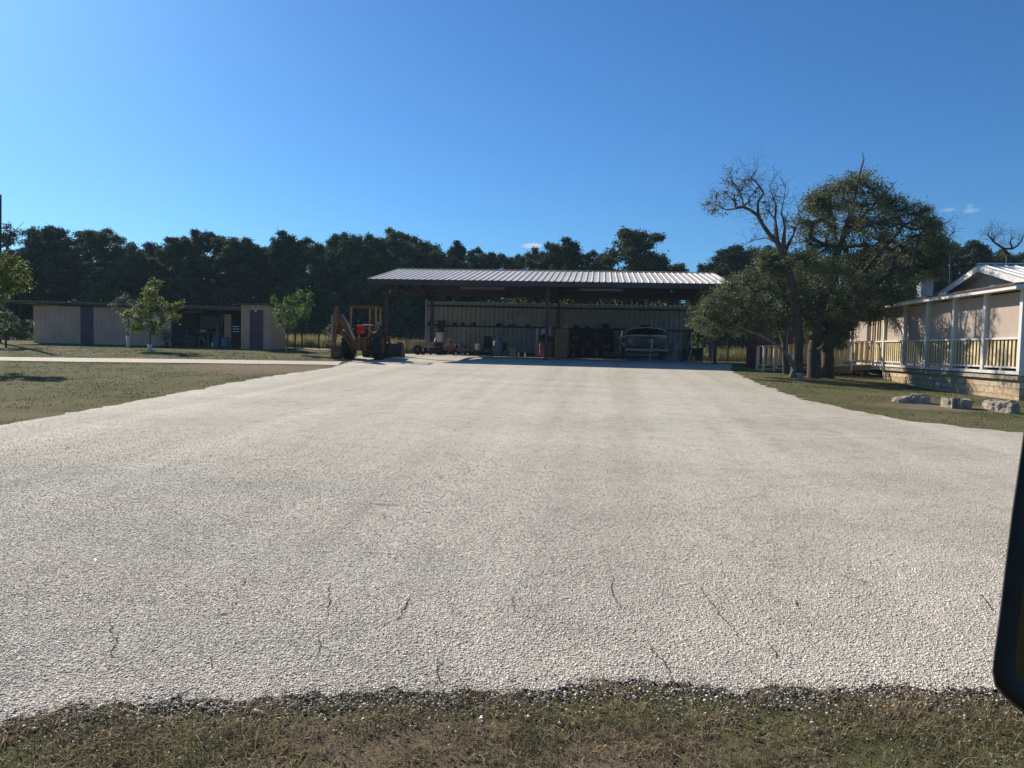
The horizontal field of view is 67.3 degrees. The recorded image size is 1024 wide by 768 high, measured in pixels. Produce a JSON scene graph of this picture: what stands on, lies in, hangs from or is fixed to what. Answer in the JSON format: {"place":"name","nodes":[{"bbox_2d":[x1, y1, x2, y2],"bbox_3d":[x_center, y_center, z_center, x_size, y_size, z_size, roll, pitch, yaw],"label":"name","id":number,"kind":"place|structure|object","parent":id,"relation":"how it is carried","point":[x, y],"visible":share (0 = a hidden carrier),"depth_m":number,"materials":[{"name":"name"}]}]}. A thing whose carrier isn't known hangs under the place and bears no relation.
{"place":"outdoors","nodes":[
{"label":"outdoors","id":0,"kind":"place"},
{"bbox_2d":[0,357,341,364],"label":"path","id":1,"kind":"structure","parent":0,"point":[163,360],"depth_m":31.78,"materials":[{"name":"concrete"}]},
{"bbox_2d":[0,330,1023,767],"bbox_3d":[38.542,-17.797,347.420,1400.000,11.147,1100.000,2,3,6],"label":"ground","id":2,"kind":"structure","parent":0,"point":[238,372],"depth_m":3.68,"materials":[{"name":"plant"}]},
{"bbox_2d":[0,195,1,342],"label":"utility pole","id":3,"kind":"object","parent":2,"relation":"on","point":[0,253],"visible":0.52,"depth_m":45.69,"materials":[{"name":"brown wood"}]},
{"bbox_2d":[2,221,23,339],"bbox_3d":[-37.362,-7.673,57.271,2.252,8.839,1.485,2,3,6],"label":"sparse tree","id":4,"kind":"object","parent":2,"relation":"on","point":[10,234],"visible":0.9,"depth_m":56.93,"materials":[{"name":"green plant"}]},
{"bbox_2d":[0,309,37,347],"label":"round tree","id":5,"kind":"object","parent":2,"relation":"on","point":[13,329],"visible":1,"depth_m":39.96,"materials":[{"name":"plant"}]},
{"bbox_2d":[0,251,38,311],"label":"pale green tree","id":6,"kind":"object","parent":2,"relation":"on","point":[5,265],"visible":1,"depth_m":25.78,"materials":[{"name":"green plant"}]},
{"bbox_2d":[2,246,61,337],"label":"woodland tree","id":7,"kind":"object","parent":2,"relation":"on","point":[24,312],"visible":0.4,"depth_m":68.78,"materials":[{"name":"green plant"}]},
{"bbox_2d":[2,224,99,317],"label":"woodland tree","id":8,"kind":"object","parent":2,"relation":"on","point":[37,240],"visible":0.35,"depth_m":70.37,"materials":[{"name":"green plant"}]},
{"bbox_2d":[29,227,138,303],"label":"woodland tree","id":9,"kind":"object","parent":2,"relation":"on","point":[93,241],"visible":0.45,"depth_m":71.08,"materials":[{"name":"green plant"}]},
{"bbox_2d":[107,291,137,347],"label":"thin sapling","id":10,"kind":"object","parent":2,"relation":"on","point":[128,325],"visible":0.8,"depth_m":42.98,"materials":[{"name":"plant"}]},
{"bbox_2d":[5,300,240,346],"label":"storage shed","id":11,"kind":"structure","parent":2,"relation":"on","point":[79,322],"depth_m":47.05,"materials":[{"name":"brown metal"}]},
{"bbox_2d":[80,306,93,343],"bbox_3d":[-25.972,-3.548,47.050,0.842,2.397,0.060,2,3,6],"label":"door","id":12,"kind":"structure","parent":11,"relation":"in","point":[86,312],"depth_m":47.02,"materials":[{"name":"metal"}]},
{"bbox_2d":[76,241,170,304],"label":"woodland tree","id":13,"kind":"object","parent":2,"relation":"on","point":[111,282],"visible":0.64,"depth_m":69.08,"materials":[{"name":"green plant"}]},
{"bbox_2d":[117,242,183,304],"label":"woodland tree","id":14,"kind":"object","parent":2,"relation":"on","point":[149,249],"visible":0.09,"depth_m":74.43,"materials":[{"name":"green plant"}]},
{"bbox_2d":[119,277,184,350],"bbox_3d":[-18.513,-3.611,39.527,3.143,3.837,2.096,2,3,6],"label":"young tree","id":15,"kind":"object","parent":2,"relation":"on","point":[152,326],"visible":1,"depth_m":39.41,"materials":[{"name":"green plant"}]},
{"bbox_2d":[157,327,176,345],"bbox_3d":[-20.846,-2.908,46.531,1.481,1.217,1.162,2,3,6],"label":"bay plant","id":16,"kind":"object","parent":2,"relation":"on","point":[166,343],"visible":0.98,"depth_m":46.38,"materials":[{"name":"green plant"}]},
{"bbox_2d":[132,234,221,305],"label":"woodland tree","id":17,"kind":"object","parent":2,"relation":"on","point":[185,277],"visible":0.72,"depth_m":70.39,"materials":[{"name":"green plant"}]},
{"bbox_2d":[161,228,237,306],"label":"woodland tree","id":18,"kind":"object","parent":2,"relation":"on","point":[205,236],"visible":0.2,"depth_m":73.29,"materials":[{"name":"green plant"}]},
{"bbox_2d":[213,314,223,346],"bbox_3d":[-17.924,-3.250,46.877,0.744,2.000,0.216,0,3,-25],"label":"blue sheet","id":19,"kind":"object","parent":2,"relation":"on","point":[215,340],"visible":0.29,"depth_m":46.88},
{"bbox_2d":[221,337,228,347],"bbox_3d":[-17.142,-2.496,45.999,0.460,0.630,0.448,2,3,6],"label":"pale drum","id":20,"kind":"object","parent":2,"relation":"on","point":[224,342],"visible":1,"depth_m":45.81,"materials":[{"name":"blue plastic"}]},
{"bbox_2d":[193,235,276,312],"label":"woodland tree","id":21,"kind":"object","parent":2,"relation":"on","point":[231,248],"visible":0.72,"depth_m":70.81,"materials":[{"name":"green plant"}]},
{"bbox_2d":[222,243,289,315],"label":"woodland tree","id":22,"kind":"object","parent":2,"relation":"on","point":[258,255],"visible":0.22,"depth_m":72.11,"materials":[{"name":"green plant"}]},
{"bbox_2d":[237,303,285,349],"bbox_3d":[-14.668,-3.328,45.409,2.041,2.724,2.550,2,3,6],"label":"tool closet","id":23,"kind":"object","parent":2,"relation":"on","point":[260,329],"visible":0.56,"depth_m":44.42,"materials":[{"name":"brown metal"}]},
{"bbox_2d":[250,310,262,348],"bbox_3d":[-14.747,-3.097,44.432,0.817,2.354,0.050,2,3,6],"label":"door","id":24,"kind":"structure","parent":23,"relation":"in","point":[256,319],"depth_m":44.41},
{"bbox_2d":[248,228,322,339],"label":"woodland tree","id":25,"kind":"object","parent":2,"relation":"on","point":[282,244],"visible":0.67,"depth_m":70.90,"materials":[{"name":"green plant"}]},
{"bbox_2d":[269,288,315,353],"bbox_3d":[-11.554,-3.360,40.329,2.480,3.528,1.928,2,3,6],"label":"green sapling","id":26,"kind":"object","parent":2,"relation":"on","point":[287,302],"visible":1,"depth_m":40.16,"materials":[{"name":"plant"}]},
{"bbox_2d":[272,236,347,332],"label":"woodland tree","id":27,"kind":"object","parent":2,"relation":"on","point":[306,259],"visible":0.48,"depth_m":72.14,"materials":[{"name":"green plant"}]},
{"bbox_2d":[286,324,342,348],"bbox_3d":[-12.830,-2.924,49.127,4.404,1.750,0.100,2,3,6],"label":"pipe fence","id":28,"kind":"object","parent":2,"relation":"on","point":[302,330],"visible":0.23,"depth_m":49.13,"materials":[{"name":"metal"}]},
{"bbox_2d":[301,245,359,336],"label":"woodland tree","id":29,"kind":"object","parent":2,"relation":"on","point":[337,276],"visible":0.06,"depth_m":73.74,"materials":[{"name":"green plant"}]},
{"bbox_2d":[322,325,340,345],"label":"fence sapling","id":30,"kind":"object","parent":2,"relation":"on","point":[326,335],"visible":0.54,"depth_m":43.66,"materials":[{"name":"plant"}]},
{"bbox_2d":[311,231,390,332],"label":"woodland tree","id":31,"kind":"object","parent":2,"relation":"on","point":[354,248],"visible":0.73,"depth_m":70.56,"materials":[{"name":"green plant"}]},
{"bbox_2d":[338,237,399,330],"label":"woodland tree","id":32,"kind":"object","parent":2,"relation":"on","point":[389,299],"visible":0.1,"depth_m":72.63,"materials":[{"name":"green plant"}]},
{"bbox_2d":[355,326,424,352],"bbox_3d":[-8.728,-3.009,52.805,5.909,1.800,0.114,2,3,6],"label":"fence","id":33,"kind":"object","parent":2,"relation":"on","point":[406,331],"visible":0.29,"depth_m":52.64,"materials":[{"name":"wood"}]},
{"bbox_2d":[353,225,433,341],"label":"woodland tree","id":34,"kind":"object","parent":2,"relation":"on","point":[402,248],"visible":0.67,"depth_m":70.69,"materials":[{"name":"green plant"}]},
{"bbox_2d":[389,234,445,341],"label":"woodland tree","id":35,"kind":"object","parent":2,"relation":"on","point":[423,247],"visible":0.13,"depth_m":73.94,"materials":[{"name":"green plant"}]},
{"bbox_2d":[406,249,467,333],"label":"woodland tree","id":36,"kind":"object","parent":2,"relation":"on","point":[437,259],"visible":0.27,"depth_m":70.91,"materials":[{"name":"green plant"}]},
{"bbox_2d":[2,292,892,359],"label":"brush","id":37,"kind":"object","parent":2,"relation":"on","point":[399,334],"visible":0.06,"depth_m":69.18,"materials":[{"name":"plant"}]},
{"bbox_2d":[443,240,474,301],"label":"woodland tree","id":38,"kind":"object","parent":2,"relation":"on","point":[458,250],"visible":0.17,"depth_m":72.72,"materials":[{"name":"green plant"}]},
{"bbox_2d":[2,267,935,360],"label":"understory","id":39,"kind":"object","parent":2,"relation":"on","point":[400,336],"visible":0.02,"depth_m":74.04,"materials":[{"name":"green plant"}]},
{"bbox_2d":[450,246,506,301],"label":"woodland tree","id":40,"kind":"object","parent":2,"relation":"on","point":[473,259],"visible":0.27,"depth_m":70.94,"materials":[{"name":"green plant"}]},
{"bbox_2d":[473,250,532,302],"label":"woodland tree","id":41,"kind":"object","parent":2,"relation":"on","point":[501,260],"visible":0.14,"depth_m":72.25,"materials":[{"name":"green plant"}]},
{"bbox_2d":[0,356,1022,720],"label":"gravel lot","id":42,"kind":"structure","parent":2,"relation":"on","point":[638,406],"depth_m":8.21,"materials":[{"name":"gravel"}]},
{"bbox_2d":[330,306,404,359],"bbox_3d":[-6.905,-2.461,37.527,2.312,2.547,5.135,2,3,6],"label":"backhoe","id":43,"kind":"object","parent":42,"relation":"on","point":[376,343],"visible":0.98,"depth_m":35.79,"materials":[{"name":"metal"}]},
{"bbox_2d":[367,268,727,363],"bbox_3d":[2.280,-3.916,44.612,18.250,5.271,12.510,2,3,6],"label":"carport","id":44,"kind":"object","parent":42,"relation":"on","point":[520,336],"visible":0.81,"depth_m":49.80,"materials":[{"name":"metal"}]},
{"bbox_2d":[109,503,995,682],"bbox_3d":[0.134,1.374,5.986,5.802,0.116,4.304,1,3,-15],"label":"crack","id":45,"kind":"object","parent":42,"relation":"on","point":[512,605],"visible":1,"depth_m":4.85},
{"bbox_2d":[0,667,1023,767],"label":"grass","id":46,"kind":"structure","parent":2,"relation":"on","point":[138,745],"depth_m":3.46,"materials":[{"name":"plant"}]},
{"bbox_2d":[0,682,1023,767],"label":"soil crumbs","id":47,"kind":"object","parent":46,"relation":"on","point":[540,750],"visible":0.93,"depth_m":3.46,"materials":[{"name":"soil"}]},
{"bbox_2d":[501,250,551,302],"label":"woodland tree","id":48,"kind":"object","parent":2,"relation":"on","point":[522,259],"visible":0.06,"depth_m":73.76,"materials":[{"name":"green plant"}]},
{"bbox_2d":[520,241,580,303],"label":"woodland tree","id":49,"kind":"object","parent":2,"relation":"on","point":[555,253],"visible":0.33,"depth_m":71.15,"materials":[{"name":"green plant"}]},
{"bbox_2d":[549,235,589,303],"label":"woodland tree","id":50,"kind":"object","parent":2,"relation":"on","point":[573,249],"visible":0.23,"depth_m":72.63,"materials":[{"name":"green plant"}]},
{"bbox_2d":[444,297,707,348],"bbox_3d":[4.084,-4.047,56.933,21.814,5.561,4.913,2,3,6],"label":"sunlit brush","id":51,"kind":"object","parent":2,"relation":"on","point":[637,303],"visible":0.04,"depth_m":56.60,"materials":[{"name":"green plant"}]},
{"bbox_2d":[578,249,615,303],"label":"woodland tree","id":52,"kind":"object","parent":2,"relation":"on","point":[589,261],"visible":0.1,"depth_m":73.99,"materials":[{"name":"green plant"}]},
{"bbox_2d":[581,226,687,305],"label":"woodland tree","id":53,"kind":"object","parent":2,"relation":"on","point":[634,253],"visible":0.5,"depth_m":68.06,"materials":[{"name":"green plant"}]},
{"bbox_2d":[634,256,674,304],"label":"woodland tree","id":54,"kind":"object","parent":2,"relation":"on","point":[651,301],"visible":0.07,"depth_m":71.35,"materials":[{"name":"green plant"}]},
{"bbox_2d":[679,262,720,339],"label":"woodland tree","id":55,"kind":"object","parent":2,"relation":"on","point":[700,267],"visible":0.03,"depth_m":73.83,"materials":[{"name":"green plant"}]},
{"bbox_2d":[697,335,746,361],"bbox_3d":[14.103,-2.134,49.208,4.428,1.850,0.114,2,3,6],"label":"fence","id":56,"kind":"object","parent":2,"relation":"on","point":[731,340],"visible":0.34,"depth_m":49.24,"materials":[{"name":"wood"}]},
{"bbox_2d":[687,243,774,351],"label":"woodland tree","id":57,"kind":"object","parent":2,"relation":"on","point":[730,259],"visible":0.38,"depth_m":68.44,"materials":[{"name":"green plant"}]},
{"bbox_2d":[683,245,806,373],"bbox_3d":[9.457,-2.988,31.005,5.147,5.207,3.810,2,3,6],"label":"oak","id":58,"kind":"object","parent":2,"relation":"on","point":[769,266],"visible":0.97,"depth_m":30.54,"materials":[{"name":"green plant"}]},
{"bbox_2d":[747,320,756,367],"bbox_3d":[11.263,-1.944,36.129,0.400,2.560,0.400,2,3,6],"label":"square post","id":59,"kind":"object","parent":2,"relation":"on","point":[751,352],"visible":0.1,"depth_m":35.99,"materials":[{"name":"wood"}]},
{"bbox_2d":[699,149,810,377],"bbox_3d":[9.711,-4.786,30.710,5.054,8.988,2.932,2,3,6],"label":"leaning oak","id":60,"kind":"object","parent":2,"relation":"on","point":[798,348],"visible":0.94,"depth_m":30.20,"materials":[{"name":"brown plant"}]},
{"bbox_2d":[709,243,807,338],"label":"woodland tree","id":61,"kind":"object","parent":2,"relation":"on","point":[767,247],"visible":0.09,"depth_m":70.40,"materials":[{"name":"green plant"}]},
{"bbox_2d":[735,325,795,377],"bbox_3d":[9.863,-1.251,29.924,2.391,2.061,0.531,2,3,12],"label":"trunk","id":62,"kind":"object","parent":2,"relation":"on","point":[793,366],"visible":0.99,"depth_m":29.84,"materials":[{"name":"grey plant"}]},
{"bbox_2d":[746,321,807,366],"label":"dark shed","id":63,"kind":"structure","parent":2,"relation":"on","point":[776,340],"depth_m":38.24,"materials":[{"name":"wood"}]},
{"bbox_2d":[765,251,844,320],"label":"woodland tree","id":64,"kind":"object","parent":2,"relation":"on","point":[820,272],"visible":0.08,"depth_m":69.89,"materials":[{"name":"green plant"}]},
{"bbox_2d":[755,341,874,375],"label":"access ramp","id":65,"kind":"structure","parent":2,"relation":"on","point":[777,358],"depth_m":33.36,"materials":[{"name":"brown wood"}]},
{"bbox_2d":[779,152,909,377],"bbox_3d":[13.199,-4.716,30.634,5.349,9.038,5.210,2,3,6],"label":"dense oak","id":66,"kind":"object","parent":2,"relation":"on","point":[819,317],"visible":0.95,"depth_m":30.11,"materials":[{"name":"green plant"}]},
{"bbox_2d":[798,248,901,343],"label":"woodland tree","id":67,"kind":"object","parent":2,"relation":"on","point":[871,275],"visible":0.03,"depth_m":69.76,"materials":[{"name":"green plant"}]},
{"bbox_2d":[821,324,881,367],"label":"white outbuilding","id":68,"kind":"structure","parent":2,"relation":"on","point":[869,337],"depth_m":40.18,"materials":[{"name":"paint"}]},
{"bbox_2d":[821,191,956,377],"bbox_3d":[15.813,-3.995,31.387,4.312,7.639,5.736,4,4,43],"label":"spreading oak","id":69,"kind":"object","parent":2,"relation":"on","point":[932,253],"visible":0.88,"depth_m":30.52,"materials":[{"name":"green plant"}]},
{"bbox_2d":[892,396,913,402],"bbox_3d":[10.344,0.402,20.215,0.650,0.192,0.566,1,3,-11],"label":"rock","id":70,"kind":"object","parent":2,"relation":"on","point":[904,399],"visible":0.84,"depth_m":20.01,"materials":[{"name":"stone"}]},
{"bbox_2d":[849,243,958,347],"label":"woodland tree","id":71,"kind":"object","parent":2,"relation":"on","point":[886,284],"visible":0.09,"depth_m":68.43,"materials":[{"name":"green plant"}]},
{"bbox_2d":[909,393,930,403],"bbox_3d":[10.641,0.386,20.102,0.543,0.274,0.503,3,3,23],"label":"rock","id":72,"kind":"object","parent":2,"relation":"on","point":[920,398],"visible":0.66,"depth_m":19.90,"materials":[{"name":"stone"}]},
{"bbox_2d":[894,241,967,345],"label":"woodland tree","id":73,"kind":"object","parent":2,"relation":"on","point":[937,283],"visible":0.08,"depth_m":65.92,"materials":[{"name":"green plant"}]},
{"bbox_2d":[843,263,1023,400],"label":"porch house","id":74,"kind":"structure","parent":2,"relation":"on","point":[952,333],"depth_m":25.91,"materials":[{"name":"white paint"}]},
{"bbox_2d":[940,397,960,408],"bbox_3d":[10.893,0.463,19.060,0.388,0.288,0.574,1,3,1],"label":"rock","id":75,"kind":"object","parent":2,"relation":"on","point":[949,402],"visible":0.68,"depth_m":18.89,"materials":[{"name":"stone"}]},
{"bbox_2d":[938,215,965,283],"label":"dead limb tree","id":76,"kind":"object","parent":2,"relation":"on","point":[950,270],"visible":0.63,"depth_m":45.98,"materials":[{"name":"wood"}]},
{"bbox_2d":[933,239,996,294],"bbox_3d":[38.738,-6.873,64.798,8.182,10.938,7.993,2,3,9],"label":"woodland tree","id":77,"kind":"object","parent":2,"relation":"on","point":[971,254],"visible":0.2,"depth_m":64.21,"materials":[{"name":"green plant"}]},
{"bbox_2d":[957,398,973,408],"bbox_3d":[11.092,0.490,18.933,0.378,0.259,0.621,2,3,12],"label":"rock","id":78,"kind":"object","parent":2,"relation":"on","point":[963,403],"visible":0.69,"depth_m":18.69,"materials":[{"name":"stone"}]},
{"bbox_2d":[982,400,1000,409],"bbox_3d":[11.933,0.515,18.946,0.575,0.244,0.691,1,3,-5],"label":"rock","id":79,"kind":"object","parent":2,"relation":"on","point":[988,404],"visible":0.38,"depth_m":18.90,"materials":[{"name":"stone"}]},
{"bbox_2d":[974,217,1023,262],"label":"dead tree","id":80,"kind":"object","parent":2,"relation":"on","point":[1005,251],"visible":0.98,"depth_m":49.99,"materials":[{"name":"wood"}]},
{"bbox_2d":[994,400,1020,413],"bbox_3d":[11.662,0.535,18.096,0.348,0.335,0.544,0,3,-22],"label":"rock","id":81,"kind":"object","parent":2,"relation":"on","point":[1011,406],"visible":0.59,"depth_m":17.97,"materials":[{"name":"stone"}]},
{"bbox_2d":[993,248,1023,262],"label":"woodland tree","id":82,"kind":"object","parent":2,"relation":"on","point":[1000,256],"visible":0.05,"depth_m":67.44,"materials":[{"name":"green plant"}]},
{"bbox_2d":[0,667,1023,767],"bbox_3d":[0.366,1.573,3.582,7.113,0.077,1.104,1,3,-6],"label":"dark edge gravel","id":83,"kind":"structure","parent":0,"point":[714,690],"depth_m":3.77,"materials":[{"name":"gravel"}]},
{"bbox_2d":[0,343,1023,430],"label":"lawn grass","id":84,"kind":"structure","parent":0,"point":[181,352],"depth_m":25.38,"materials":[{"name":"plant"}]},
{"bbox_2d":[0,0,1023,319],"label":"sky","id":85,"kind":"structure","parent":0,"point":[509,127],"materials":[{"name":"blue"}]},
{"bbox_2d":[555,328,568,357],"bbox_3d":[3.045,-2.493,47.094,0.780,1.780,0.545,2,3,6],"label":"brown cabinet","id":86,"kind":"object","parent":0,"point":[561,343],"visible":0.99,"depth_m":46.85,"materials":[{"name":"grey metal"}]},
{"bbox_2d":[405,354,720,363],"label":"canopy floor","id":87,"kind":"structure","parent":0,"point":[594,359],"depth_m":44.37,"materials":[{"name":"concrete"}]},
{"bbox_2d":[404,341,433,354],"bbox_3d":[-5.683,-2.215,47.361,2.138,0.820,1.580,2,3,6],"label":"wooden trailer","id":88,"kind":"object","parent":87,"relation":"on","point":[419,345],"visible":0.94,"depth_m":46.60,"materials":[{"name":"brown wood"}]},
{"bbox_2d":[430,337,442,354],"bbox_3d":[-4.586,-2.325,47.232,0.700,1.065,1.235,2,3,6],"label":"green mower","id":89,"kind":"object","parent":87,"relation":"on","point":[438,347],"visible":0.9,"depth_m":46.73,"materials":[{"name":"metal"}]},
{"bbox_2d":[442,339,457,354],"bbox_3d":[-3.762,-2.258,47.031,0.840,0.991,1.110,2,3,6],"label":"red riding mower","id":90,"kind":"object","parent":87,"relation":"on","point":[449,346],"visible":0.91,"depth_m":46.72,"materials":[{"name":"paint"}]},
{"bbox_2d":[454,342,470,355],"bbox_3d":[-3.049,-2.148,47.072,1.012,0.800,0.880,2,3,6],"label":"equipment cart","id":91,"kind":"object","parent":87,"relation":"on","point":[465,347],"visible":0.97,"depth_m":46.96,"materials":[{"name":"red paint"}]},
{"bbox_2d":[482,336,491,355],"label":"stacked chairs","id":92,"kind":"object","parent":87,"relation":"on","point":[487,344],"visible":1,"depth_m":48.80,"materials":[{"name":"plastic"}]},
{"bbox_2d":[493,341,502,355],"bbox_3d":[-0.876,-2.218,48.138,0.639,0.940,0.632,2,3,6],"label":"blue drum","id":93,"kind":"object","parent":87,"relation":"on","point":[497,348],"visible":0.88,"depth_m":47.87,"materials":[{"name":"plastic"}]},
{"bbox_2d":[535,328,544,356],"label":"white door panels","id":94,"kind":"object","parent":87,"relation":"on","point":[541,331],"visible":0.59,"depth_m":50.32,"materials":[{"name":"paint"}]},
{"bbox_2d":[539,341,544,356],"bbox_3d":[1.899,-2.142,47.230,0.494,1.010,0.489,2,3,6],"label":"red drum","id":95,"kind":"object","parent":87,"relation":"on","point":[541,348],"visible":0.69,"depth_m":47.01,"materials":[{"name":"paint"}]},
{"bbox_2d":[548,341,553,357],"bbox_3d":[2.356,-2.138,47.380,0.494,1.010,0.489,2,3,6],"label":"red drum","id":96,"kind":"object","parent":87,"relation":"on","point":[550,349],"visible":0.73,"depth_m":47.16,"materials":[{"name":"paint"}]},
{"bbox_2d":[569,329,613,358],"bbox_3d":[5.003,-2.515,48.291,2.750,1.800,0.575,2,3,6],"label":"steel shelving","id":97,"kind":"object","parent":87,"relation":"on","point":[576,332],"visible":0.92,"depth_m":48.51,"materials":[{"name":"metal"}]},
{"bbox_2d":[620,339,668,360],"bbox_3d":[7.795,-2.013,45.365,2.733,1.218,5.739,2,3,3],"label":"boat trailer","id":98,"kind":"object","parent":87,"relation":"on","point":[651,350],"visible":0.88,"depth_m":43.77,"materials":[{"name":"grey metal"}]},
{"bbox_2d":[618,325,666,348],"bbox_3d":[7.837,-2.735,45.765,2.708,1.508,5.749,2,3,3],"label":"boat","id":99,"kind":"object","parent":98,"relation":"on","point":[641,336],"visible":0.99,"depth_m":44.03,"materials":[{"name":"grey plastic"}]},
{"bbox_2d":[661,342,683,360],"bbox_3d":[9.519,-1.912,45.379,1.302,1.097,0.980,2,3,6],"label":"grey tarp heap","id":100,"kind":"object","parent":87,"relation":"on","point":[673,352],"visible":0.95,"depth_m":45.12,"materials":[{"name":"plastic"}]},
{"bbox_2d":[702,338,711,361],"bbox_3d":[11.362,-1.976,45.000,0.564,1.368,0.816,2,3,6],"label":"step ladder","id":101,"kind":"object","parent":87,"relation":"on","point":[709,352],"visible":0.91,"depth_m":44.81,"materials":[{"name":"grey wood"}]},
{"bbox_2d":[285,334,890,362],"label":"tall grass","id":102,"kind":"structure","parent":0,"point":[309,341],"depth_m":53.94,"materials":[{"name":"plant"}]},
{"bbox_2d":[689,348,702,361],"bbox_3d":[10.864,-1.734,45.449,0.780,0.800,0.640,2,3,6],"label":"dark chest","id":103,"kind":"object","parent":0,"point":[696,353],"visible":0.84,"depth_m":45.15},
{"bbox_2d":[992,432,1023,712],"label":"side mirror","id":104,"kind":"object","parent":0,"point":[1008,668],"visible":1,"depth_m":0.89,"materials":[{"name":"black plastic"}]},
{"bbox_3d":[-4.754,-2.400,50.976,0.900,0.840,0.600,2,3,6],"label":"workbench","id":105,"kind":"object","parent":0,"visible":0},
{"bbox_2d":[436,332,444,340],"bbox_3d":[-4.732,-3.109,50.891,0.550,0.590,0.550,2,3,6],"label":"cream barrel","id":106,"kind":"object","parent":105,"relation":"on","point":[440,336],"visible":0.99,"depth_m":50.66,"materials":[{"name":"plastic"}]},
{"bbox_2d":[436,320,445,332],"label":"black bags","id":107,"kind":"object","parent":106,"relation":"on","point":[440,326],"visible":1,"depth_m":50.72,"materials":[{"name":"plastic"}]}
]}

